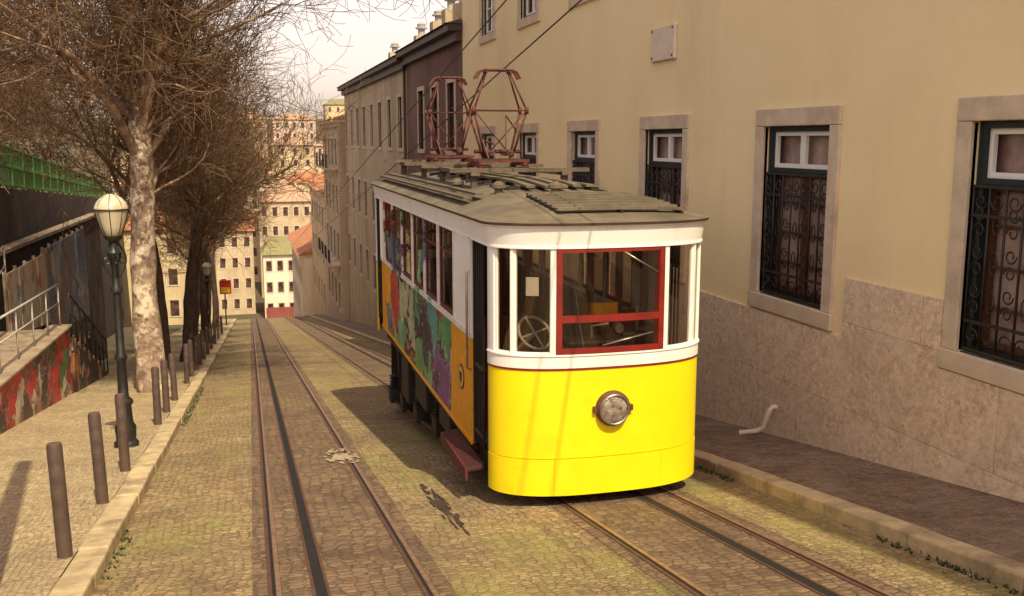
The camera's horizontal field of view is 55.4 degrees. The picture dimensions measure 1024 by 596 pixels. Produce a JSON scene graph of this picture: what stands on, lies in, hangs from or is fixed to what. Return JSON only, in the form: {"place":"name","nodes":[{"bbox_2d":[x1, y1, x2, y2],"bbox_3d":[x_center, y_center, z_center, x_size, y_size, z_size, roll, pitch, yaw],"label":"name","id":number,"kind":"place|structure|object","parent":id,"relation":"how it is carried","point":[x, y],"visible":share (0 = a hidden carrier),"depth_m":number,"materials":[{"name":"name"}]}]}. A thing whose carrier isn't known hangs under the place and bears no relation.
{"place":"outdoors","nodes":[
{"label":"outdoors","id":0,"kind":"place"},
{"bbox_2d":[0,319,232,595],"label":"pavement","id":1,"kind":"structure","parent":0,"point":[31,564],"depth_m":12.73,"materials":[{"name":"stone"}]},
{"bbox_2d":[46,441,72,575],"bbox_3d":[-3.850,1.794,8.314,0.128,1.170,0.128,-4,9,-15],"label":"bollard","id":2,"kind":"object","parent":1,"relation":"on","point":[58,491],"visible":0.86,"depth_m":8.26,"materials":[{"name":"metal"}]},
{"bbox_2d":[88,411,108,504],"bbox_3d":[-4.425,1.785,10.448,0.128,1.170,0.128,-4,10,-15],"label":"bollard","id":3,"kind":"object","parent":1,"relation":"on","point":[98,455],"visible":0.85,"depth_m":10.39,"materials":[{"name":"brown metal"}]},
{"bbox_2d":[93,186,138,447],"bbox_3d":[-5.737,0.355,14.225,0.494,3.950,0.494,-2,10,-15],"label":"street lamp","id":4,"kind":"object","parent":1,"relation":"on","point":[110,209],"visible":0.94,"depth_m":14.05,"materials":[{"name":"metal"}]},
{"bbox_2d":[115,393,130,482],"bbox_3d":[-4.932,1.776,12.366,0.128,1.170,0.128,-3,10,-15],"label":"bollard","id":5,"kind":"object","parent":1,"relation":"on","point":[122,431],"visible":0.85,"depth_m":12.31,"materials":[{"name":"metal"}]},
{"bbox_2d":[0,0,303,371],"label":"bare tree","id":6,"kind":"object","parent":1,"relation":"on","point":[118,144],"visible":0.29,"depth_m":26.50,"materials":[{"name":"brown plant"}]},
{"bbox_2d":[151,367,161,424],"bbox_3d":[-6.111,1.756,16.771,0.128,1.170,0.128,-2,8,-15],"label":"bollard","id":7,"kind":"object","parent":1,"relation":"on","point":[156,395],"visible":0.85,"depth_m":16.71,"materials":[{"name":"brown metal"}]},
{"bbox_2d":[160,360,169,417],"bbox_3d":[-6.585,1.748,18.530,0.128,1.170,0.128,-3,9,-15],"label":"bollard","id":8,"kind":"object","parent":1,"relation":"on","point":[165,385],"visible":0.85,"depth_m":18.47,"materials":[{"name":"metal"}]},
{"bbox_2d":[42,53,301,331],"bbox_3d":[-13.180,-4.571,38.850,9.274,13.866,8.921,-2,10,-15],"label":"bare tree","id":9,"kind":"object","parent":1,"relation":"on","point":[181,233],"visible":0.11,"depth_m":38.59,"materials":[{"name":"brown plant"}]},
{"bbox_2d":[168,353,177,406],"bbox_3d":[-7.144,1.740,20.578,0.128,1.170,0.128,-4,9,-15],"label":"bollard","id":10,"kind":"object","parent":1,"relation":"on","point":[173,378],"visible":0.86,"depth_m":20.52,"materials":[{"name":"metal"}]},
{"bbox_2d":[183,344,189,387],"bbox_3d":[-8.172,1.723,24.485,0.128,1.170,0.128,-1,9,-15],"label":"bollard","id":11,"kind":"object","parent":1,"relation":"on","point":[186,363],"visible":0.85,"depth_m":24.43,"materials":[{"name":"brown metal"}]},
{"bbox_2d":[187,340,194,376],"bbox_3d":[-8.766,1.714,26.635,0.128,1.170,0.128,-3,9,-15],"label":"bollard","id":12,"kind":"object","parent":1,"relation":"on","point":[191,363],"visible":0.83,"depth_m":26.58,"materials":[{"name":"brown metal"}]},
{"bbox_2d":[193,336,198,374],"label":"bollard","id":13,"kind":"object","parent":1,"relation":"on","point":[196,359],"visible":0.86,"depth_m":28.72,"materials":[{"name":"brown metal"}]},
{"bbox_2d":[196,333,201,364],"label":"bollard","id":14,"kind":"object","parent":1,"relation":"on","point":[199,349],"visible":0.82,"depth_m":30.86,"materials":[{"name":"brown metal"}]},
{"bbox_2d":[107,139,298,317],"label":"bare tree","id":15,"kind":"object","parent":1,"relation":"on","point":[209,261],"visible":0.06,"depth_m":54.56,"materials":[{"name":"brown plant"}]},
{"bbox_2d":[200,330,205,363],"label":"bollard","id":16,"kind":"object","parent":1,"relation":"on","point":[203,345],"visible":0.89,"depth_m":33.50,"materials":[{"name":"brown metal"}]},
{"bbox_2d":[201,260,212,340],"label":"street lamp","id":17,"kind":"object","parent":1,"relation":"on","point":[206,267],"visible":0.82,"depth_m":44.28,"materials":[{"name":"metal"}]},
{"bbox_2d":[204,327,209,353],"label":"bollard","id":18,"kind":"object","parent":1,"relation":"on","point":[206,340],"visible":0.85,"depth_m":36.43,"materials":[{"name":"metal"}]},
{"bbox_2d":[88,78,329,339],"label":"bare tree","id":19,"kind":"object","parent":1,"relation":"on","point":[203,307],"visible":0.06,"depth_m":45.99,"materials":[{"name":"brown plant"}]},
{"bbox_2d":[39,1,393,361],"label":"bare tree","id":20,"kind":"object","parent":1,"relation":"on","point":[203,204],"visible":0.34,"depth_m":32.34,"materials":[{"name":"brown plant"}]},
{"bbox_2d":[155,173,282,327],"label":"bare tree","id":21,"kind":"object","parent":1,"relation":"on","point":[215,302],"visible":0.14,"depth_m":65.79,"materials":[{"name":"brown plant"}]},
{"bbox_2d":[219,280,230,324],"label":"street sign","id":22,"kind":"object","parent":1,"relation":"on","point":[225,287],"visible":0.94,"depth_m":69.73,"materials":[{"name":"red metal"}]},
{"bbox_2d":[0,0,465,392],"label":"bare tree","id":23,"kind":"object","parent":1,"relation":"on","point":[155,31],"visible":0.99,"depth_m":21.92,"materials":[{"name":"brown plant"}]},
{"bbox_2d":[0,117,378,595],"bbox_3d":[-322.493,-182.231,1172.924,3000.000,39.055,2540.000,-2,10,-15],"label":"terrain","id":24,"kind":"structure","parent":0,"point":[129,339],"depth_m":152.12,"materials":[{"name":"green plant"}]},
{"bbox_2d":[0,6,69,150],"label":"bare tree","id":25,"kind":"object","parent":24,"relation":"on","point":[24,107],"visible":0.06,"depth_m":53.00,"materials":[{"name":"brown plant"}]},
{"bbox_2d":[0,324,74,433],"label":"graffiti landing","id":26,"kind":"object","parent":24,"relation":"on","point":[39,377],"visible":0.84,"depth_m":19.81,"materials":[{"name":"paint"}]},
{"bbox_2d":[0,245,7,289],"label":"handrail","id":27,"kind":"object","parent":26,"relation":"on","point":[1,249],"visible":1,"depth_m":21.91,"materials":[{"name":"grey metal"}]},
{"bbox_2d":[2,251,49,330],"bbox_3d":[-12.274,0.560,24.846,0.125,3.050,4.480,-2,10,-15],"label":"graffiti board","id":28,"kind":"object","parent":26,"relation":"on","point":[26,281],"visible":0.64,"depth_m":24.36,"materials":[{"name":"wood"}]},
{"bbox_2d":[0,284,60,373],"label":"handrail","id":29,"kind":"object","parent":26,"relation":"on","point":[20,306],"visible":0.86,"depth_m":19.92,"materials":[{"name":"grey metal"}]},
{"bbox_2d":[1,140,74,191],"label":"shrub","id":30,"kind":"object","parent":24,"relation":"on","point":[56,160],"visible":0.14,"depth_m":63.81,"materials":[{"name":"plant"}]},
{"bbox_2d":[0,0,86,165],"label":"bare tree","id":31,"kind":"object","parent":24,"relation":"on","point":[2,14],"visible":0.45,"depth_m":22.59,"materials":[{"name":"brown plant"}]},
{"bbox_2d":[0,1,92,172],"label":"bare tree","id":32,"kind":"object","parent":24,"relation":"on","point":[22,74],"visible":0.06,"depth_m":29.65,"materials":[{"name":"brown plant"}]},
{"bbox_2d":[0,36,113,192],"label":"bare tree","id":33,"kind":"object","parent":24,"relation":"on","point":[45,156],"visible":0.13,"depth_m":61.18,"materials":[{"name":"brown plant"}]},
{"bbox_2d":[0,5,116,170],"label":"bare tree","id":34,"kind":"object","parent":24,"relation":"on","point":[19,115],"visible":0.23,"depth_m":42.90,"materials":[{"name":"brown plant"}]},
{"bbox_2d":[0,188,124,360],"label":"retaining wall","id":35,"kind":"structure","parent":24,"relation":"on","point":[25,215],"depth_m":35.88,"materials":[{"name":"concrete"}]},
{"bbox_2d":[0,144,103,197],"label":"green fence","id":36,"kind":"object","parent":35,"relation":"on","point":[37,182],"visible":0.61,"depth_m":34.40,"materials":[{"name":"metal"}]},
{"bbox_2d":[70,333,108,391],"bbox_3d":[-12.048,2.537,25.995,1.790,4.180,5.740,-2,10,-15],"label":"outdoor staircase","id":37,"kind":"structure","parent":24,"relation":"on","point":[88,369],"depth_m":24.51,"materials":[{"name":"concrete"}]},
{"bbox_2d":[40,226,89,343],"bbox_3d":[-13.781,-0.006,30.375,0.125,3.900,6.980,-2,10,-15],"label":"graffiti board","id":38,"kind":"object","parent":37,"relation":"on","point":[66,265],"visible":0.62,"depth_m":30.07,"materials":[{"name":"wood"}]},
{"bbox_2d":[67,293,108,372],"bbox_3d":[-11.237,1.071,26.002,0.046,3.272,5.540,-2,10,-15],"label":"handrail","id":39,"kind":"object","parent":37,"relation":"on","point":[89,319],"visible":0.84,"depth_m":25.37,"materials":[{"name":"black metal"}]},
{"bbox_2d":[48,318,236,595],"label":"kerb","id":40,"kind":"structure","parent":24,"relation":"on","point":[86,567],"depth_m":10.27,"materials":[{"name":"stone"}]},
{"bbox_2d":[123,207,216,324],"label":"street corner building","id":41,"kind":"structure","parent":24,"relation":"on","point":[174,288],"depth_m":92.70,"materials":[{"name":"paint"}]},
{"bbox_2d":[166,267,179,285],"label":"window","id":42,"kind":"structure","parent":41,"relation":"in","point":[171,281],"depth_m":92.60,"materials":[{"name":"stone"}]},
{"bbox_2d":[168,298,181,317],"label":"window","id":43,"kind":"structure","parent":41,"relation":"in","point":[174,304],"depth_m":93.05,"materials":[{"name":"glass"}]},
{"bbox_2d":[215,214,255,314],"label":"street end house","id":44,"kind":"structure","parent":24,"relation":"on","point":[240,298],"depth_m":152.91,"materials":[{"name":"paint"}]},
{"bbox_2d":[232,277,239,288],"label":"window","id":45,"kind":"structure","parent":44,"relation":"in","point":[235,281],"depth_m":153.01,"materials":[{"name":"stone"}]},
{"bbox_2d":[233,298,240,308],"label":"window","id":46,"kind":"structure","parent":44,"relation":"in","point":[236,301],"depth_m":153.49,"materials":[{"name":"stone"}]},
{"bbox_2d":[230,110,266,155],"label":"hillside house","id":47,"kind":"structure","parent":24,"relation":"on","point":[258,133],"depth_m":270.93,"materials":[{"name":"paint"}]},
{"bbox_2d":[248,210,260,281],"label":"hillside house","id":48,"kind":"structure","parent":24,"relation":"on","point":[257,268],"depth_m":178.89,"materials":[{"name":"paint"}]},
{"bbox_2d":[259,236,293,317],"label":"street end house","id":49,"kind":"structure","parent":24,"relation":"on","point":[278,280],"depth_m":148.90,"materials":[{"name":"paint"}]},
{"bbox_2d":[265,260,272,271],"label":"window","id":50,"kind":"structure","parent":49,"relation":"in","point":[268,263],"depth_m":148.05,"materials":[{"name":"stone"}]},
{"bbox_2d":[266,281,273,292],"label":"window","id":51,"kind":"structure","parent":49,"relation":"in","point":[269,285],"depth_m":148.55,"materials":[{"name":"glass"}]},
{"bbox_2d":[276,260,283,271],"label":"window","id":52,"kind":"structure","parent":49,"relation":"in","point":[279,263],"depth_m":148.46,"materials":[{"name":"stone"}]},
{"bbox_2d":[277,281,284,292],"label":"window","id":53,"kind":"structure","parent":49,"relation":"in","point":[280,284],"depth_m":148.99,"materials":[{"name":"glass"}]},
{"bbox_2d":[266,307,293,317],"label":"red fence","id":54,"kind":"object","parent":24,"relation":"on","point":[276,312],"visible":0.47,"depth_m":146.14,"materials":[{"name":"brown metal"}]},
{"bbox_2d":[256,182,310,297],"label":"street end house","id":55,"kind":"structure","parent":24,"relation":"on","point":[291,220],"depth_m":169.24,"materials":[{"name":"paint"}]},
{"bbox_2d":[272,112,315,143],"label":"hillside house","id":56,"kind":"structure","parent":24,"relation":"on","point":[309,123],"depth_m":311.22,"materials":[{"name":"paint"}]},
{"bbox_2d":[274,135,314,178],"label":"hillside house","id":57,"kind":"structure","parent":24,"relation":"on","point":[302,160],"depth_m":239.85,"materials":[{"name":"paint"}]},
{"bbox_2d":[287,223,314,316],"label":"tiled house","id":58,"kind":"structure","parent":24,"relation":"on","point":[303,283],"depth_m":106.59,"materials":[{"name":"paint"}]},
{"bbox_2d":[285,169,323,196],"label":"hillside house","id":59,"kind":"structure","parent":24,"relation":"on","point":[306,174],"depth_m":192.91,"materials":[{"name":"ceramic"}]},
{"bbox_2d":[305,177,327,315],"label":"tiled house","id":60,"kind":"structure","parent":24,"relation":"on","point":[320,281],"depth_m":93.40,"materials":[{"name":"paint"}]},
{"bbox_2d":[314,141,322,170],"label":"hillside house","id":61,"kind":"structure","parent":24,"relation":"on","point":[318,150],"depth_m":272.81,"materials":[{"name":"paint"}]},
{"bbox_2d":[315,114,349,320],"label":"balcony building","id":62,"kind":"structure","parent":24,"relation":"on","point":[334,251],"depth_m":70.82,"materials":[{"name":"paint"}]},
{"bbox_2d":[322,99,344,119],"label":"hillside house","id":63,"kind":"structure","parent":24,"relation":"on","point":[334,107],"depth_m":314.24,"materials":[{"name":"paint"}]},
{"bbox_2d":[337,22,426,329],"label":"beige building","id":64,"kind":"structure","parent":24,"relation":"on","point":[389,75],"depth_m":55.49,"materials":[{"name":"paint"}]},
{"bbox_2d":[356,106,359,148],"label":"window","id":65,"kind":"structure","parent":64,"relation":"in","point":[358,147],"depth_m":60.23,"materials":[{"name":"stone"}]},
{"bbox_2d":[359,240,362,277],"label":"window","id":66,"kind":"structure","parent":64,"relation":"in","point":[361,274],"depth_m":61.53,"materials":[{"name":"stone"}]},
{"bbox_2d":[362,104,366,148],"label":"window","id":67,"kind":"structure","parent":64,"relation":"in","point":[363,105],"depth_m":56.93,"materials":[{"name":"stone"}]},
{"bbox_2d":[364,178,367,218],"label":"window","id":68,"kind":"structure","parent":64,"relation":"in","point":[365,216],"depth_m":57.65,"materials":[{"name":"stone"}]},
{"bbox_2d":[365,246,369,285],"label":"window","id":69,"kind":"structure","parent":64,"relation":"in","point":[366,248],"depth_m":58.30,"materials":[{"name":"stone"}]},
{"bbox_2d":[369,101,373,149],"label":"window","id":70,"kind":"structure","parent":64,"relation":"in","point":[371,103],"depth_m":53.79,"materials":[{"name":"stone"}]},
{"bbox_2d":[371,181,374,223],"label":"window","id":71,"kind":"structure","parent":64,"relation":"in","point":[373,221],"depth_m":54.53,"materials":[{"name":"stone"}]},
{"bbox_2d":[373,252,376,294],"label":"window","id":72,"kind":"structure","parent":64,"relation":"in","point":[374,254],"depth_m":55.05,"materials":[{"name":"stone"}]},
{"bbox_2d":[377,99,382,149],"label":"window","id":73,"kind":"structure","parent":64,"relation":"in","point":[379,100],"depth_m":50.49,"materials":[{"name":"stone"}]},
{"bbox_2d":[386,96,391,150],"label":"window","id":74,"kind":"structure","parent":64,"relation":"in","point":[389,97],"depth_m":47.26,"materials":[{"name":"stone"}]},
{"bbox_2d":[397,92,402,151],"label":"window","id":75,"kind":"structure","parent":64,"relation":"in","point":[399,94],"depth_m":44.02,"materials":[{"name":"stone"}]},
{"bbox_2d":[394,0,462,246],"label":"brown building","id":76,"kind":"structure","parent":24,"relation":"on","point":[434,52],"depth_m":35.73,"materials":[{"name":"paint"}]},
{"bbox_2d":[417,86,424,152],"bbox_3d":[-3.509,-7.001,38.379,0.220,2.570,1.520,-2,10,-15],"label":"window","id":77,"kind":"structure","parent":76,"relation":"in","point":[421,88],"depth_m":38.78,"materials":[{"name":"stone"}]},
{"bbox_2d":[430,82,438,153],"bbox_3d":[-2.749,-6.554,35.616,0.220,2.570,1.520,-2,10,-15],"label":"window","id":78,"kind":"structure","parent":76,"relation":"in","point":[437,93],"depth_m":35.91,"materials":[{"name":"stone"}]},
{"bbox_2d":[445,76,455,154],"bbox_3d":[-1.989,-6.106,32.854,0.220,2.570,1.520,-2,10,-15],"label":"window","id":79,"kind":"structure","parent":76,"relation":"in","point":[453,107],"depth_m":33.25,"materials":[{"name":"stone"}]},
{"bbox_2d":[309,315,1023,591],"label":"kerb","id":80,"kind":"structure","parent":24,"relation":"on","point":[1000,569],"depth_m":8.57,"materials":[{"name":"stone"}]},
{"bbox_2d":[462,0,1023,502],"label":"plastered building","id":81,"kind":"structure","parent":24,"relation":"on","point":[846,176],"depth_m":11.97,"materials":[{"name":"beige paint"}]},
{"bbox_2d":[479,0,495,44],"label":"window","id":82,"kind":"structure","parent":81,"relation":"in","point":[490,35],"depth_m":28.03,"materials":[{"name":"stone"}]},
{"bbox_2d":[479,125,496,158],"bbox_3d":[-0.595,-3.619,28.223,0.275,2.700,2.020,-2,10,-15],"label":"window","id":83,"kind":"structure","parent":81,"relation":"in","point":[484,130],"depth_m":28.13,"materials":[{"name":"stone"}]},
{"bbox_2d":[516,123,539,176],"bbox_3d":[0.493,-2.979,24.270,0.275,2.700,2.020,-2,10,-15],"label":"window","id":84,"kind":"structure","parent":81,"relation":"in","point":[529,129],"depth_m":24.18,"materials":[{"name":"stone"}]},
{"bbox_2d":[517,0,539,29],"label":"window","id":85,"kind":"structure","parent":81,"relation":"in","point":[533,17],"depth_m":23.93,"materials":[{"name":"stone"}]},
{"bbox_2d":[568,0,591,8],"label":"window","id":86,"kind":"structure","parent":81,"relation":"in","point":[571,3],"depth_m":20.24,"materials":[{"name":"stone"}]},
{"bbox_2d":[567,119,600,254],"bbox_3d":[1.568,-2.346,20.364,0.275,2.700,2.020,-2,10,-15],"label":"window","id":87,"kind":"structure","parent":81,"relation":"in","point":[589,130],"depth_m":20.34,"materials":[{"name":"stone"}]},
{"bbox_2d":[638,114,690,283],"bbox_3d":[2.630,-1.721,16.506,0.275,2.700,2.020,-2,10,-15],"label":"window","id":88,"kind":"structure","parent":81,"relation":"in","point":[667,175],"depth_m":16.42,"materials":[{"name":"stone"}]},
{"bbox_2d":[747,105,843,330],"bbox_3d":[3.705,-1.089,12.601,0.275,2.700,2.020,-2,10,-15],"label":"window","id":89,"kind":"structure","parent":81,"relation":"in","point":[801,188],"depth_m":12.65,"materials":[{"name":"stone"}]},
{"bbox_2d":[937,94,1023,394],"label":"window","id":90,"kind":"structure","parent":81,"relation":"in","point":[993,302],"depth_m":9.40,"materials":[{"name":"stone"}]},
{"bbox_2d":[1,0,457,118],"label":"sky","id":91,"kind":"structure","parent":0,"point":[371,40],"materials":[{"name":"white"}]},
{"bbox_2d":[290,0,506,247],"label":"overhead wire","id":92,"kind":"object","parent":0,"point":[426,91],"visible":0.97,"depth_m":17.63,"materials":[{"name":"black metal"}]},
{"bbox_2d":[293,0,581,255],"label":"overhead wire","id":93,"kind":"object","parent":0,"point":[568,11],"visible":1,"depth_m":14.43,"materials":[{"name":"black metal"}]},
{"bbox_2d":[92,316,1023,595],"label":"road","id":94,"kind":"structure","parent":0,"point":[196,540],"depth_m":9.69,"materials":[{"name":"beige stone"}]},
{"bbox_2d":[100,387,203,578],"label":"kerb weeds","id":95,"kind":"object","parent":94,"relation":"on","point":[124,538],"visible":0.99,"depth_m":9.37,"materials":[{"name":"green plant"}]},
{"bbox_2d":[250,318,457,595],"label":"track bed","id":96,"kind":"object","parent":94,"relation":"on","point":[351,533],"visible":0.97,"depth_m":10.33,"materials":[{"name":"brown stone"}]},
{"bbox_2d":[252,319,281,595],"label":"tram rail","id":97,"kind":"object","parent":96,"relation":"on","point":[273,570],"visible":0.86,"depth_m":10.46,"materials":[{"name":"metal"}]},
{"bbox_2d":[256,319,330,595],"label":"cable slot","id":98,"kind":"object","parent":96,"relation":"on","point":[317,577],"visible":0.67,"depth_m":10.38,"materials":[{"name":"black metal"}]},
{"bbox_2d":[324,448,360,463],"bbox_3d":[-2.375,2.188,13.542,0.486,0.211,1.356,-2,10,-15],"label":"paint spill","id":99,"kind":"object","parent":96,"relation":"on","point":[343,456],"visible":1,"depth_m":13.46,"materials":[{"name":"white paint"}]},
{"bbox_2d":[265,318,439,595],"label":"tram rail","id":100,"kind":"object","parent":96,"relation":"on","point":[424,582],"visible":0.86,"depth_m":10.11,"materials":[{"name":"metal"}]},
{"bbox_2d":[420,484,469,534],"bbox_3d":[-0.732,2.181,10.227,0.180,0.394,2.578,-2,10,-15],"label":"oil stain","id":101,"kind":"object","parent":94,"relation":"on","point":[442,506],"visible":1,"depth_m":10.22,"materials":[{"name":"grey liquid"}]},
{"bbox_2d":[5,346,1021,595],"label":"leaf litter","id":102,"kind":"object","parent":94,"relation":"on","point":[401,460],"visible":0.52,"depth_m":10.39,"materials":[{"name":"brown plant"}]},
{"bbox_2d":[284,317,912,595],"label":"track bed","id":103,"kind":"object","parent":94,"relation":"on","point":[711,566],"visible":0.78,"depth_m":8.43,"materials":[{"name":"stone"}]},
{"bbox_2d":[285,317,711,595],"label":"tram rail","id":104,"kind":"object","parent":103,"relation":"on","point":[679,579],"visible":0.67,"depth_m":8.51,"materials":[{"name":"metal"}]},
{"bbox_2d":[371,68,708,495],"bbox_3d":[-0.348,-0.370,14.504,2.612,6.102,10.030,-2,10,-15],"label":"tram","id":105,"kind":"object","parent":104,"relation":"on","point":[524,375],"visible":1,"depth_m":10.38,"materials":[{"name":"yellow paint"}]},
{"bbox_2d":[295,317,842,595],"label":"cable slot","id":106,"kind":"object","parent":103,"relation":"on","point":[795,576],"visible":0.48,"depth_m":8.35,"materials":[{"name":"black metal"}]},
{"bbox_2d":[299,317,894,595],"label":"tram rail","id":107,"kind":"object","parent":103,"relation":"on","point":[857,582],"visible":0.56,"depth_m":8.32,"materials":[{"name":"metal"}]},
{"bbox_2d":[694,465,1023,595],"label":"kerb weeds","id":108,"kind":"object","parent":94,"relation":"on","point":[941,562],"visible":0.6,"depth_m":7.69,"materials":[{"name":"green plant"}]},
{"bbox_2d":[301,315,1023,562],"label":"pavement","id":109,"kind":"structure","parent":0,"point":[985,521],"depth_m":9.86,"materials":[{"name":"grey stone"}]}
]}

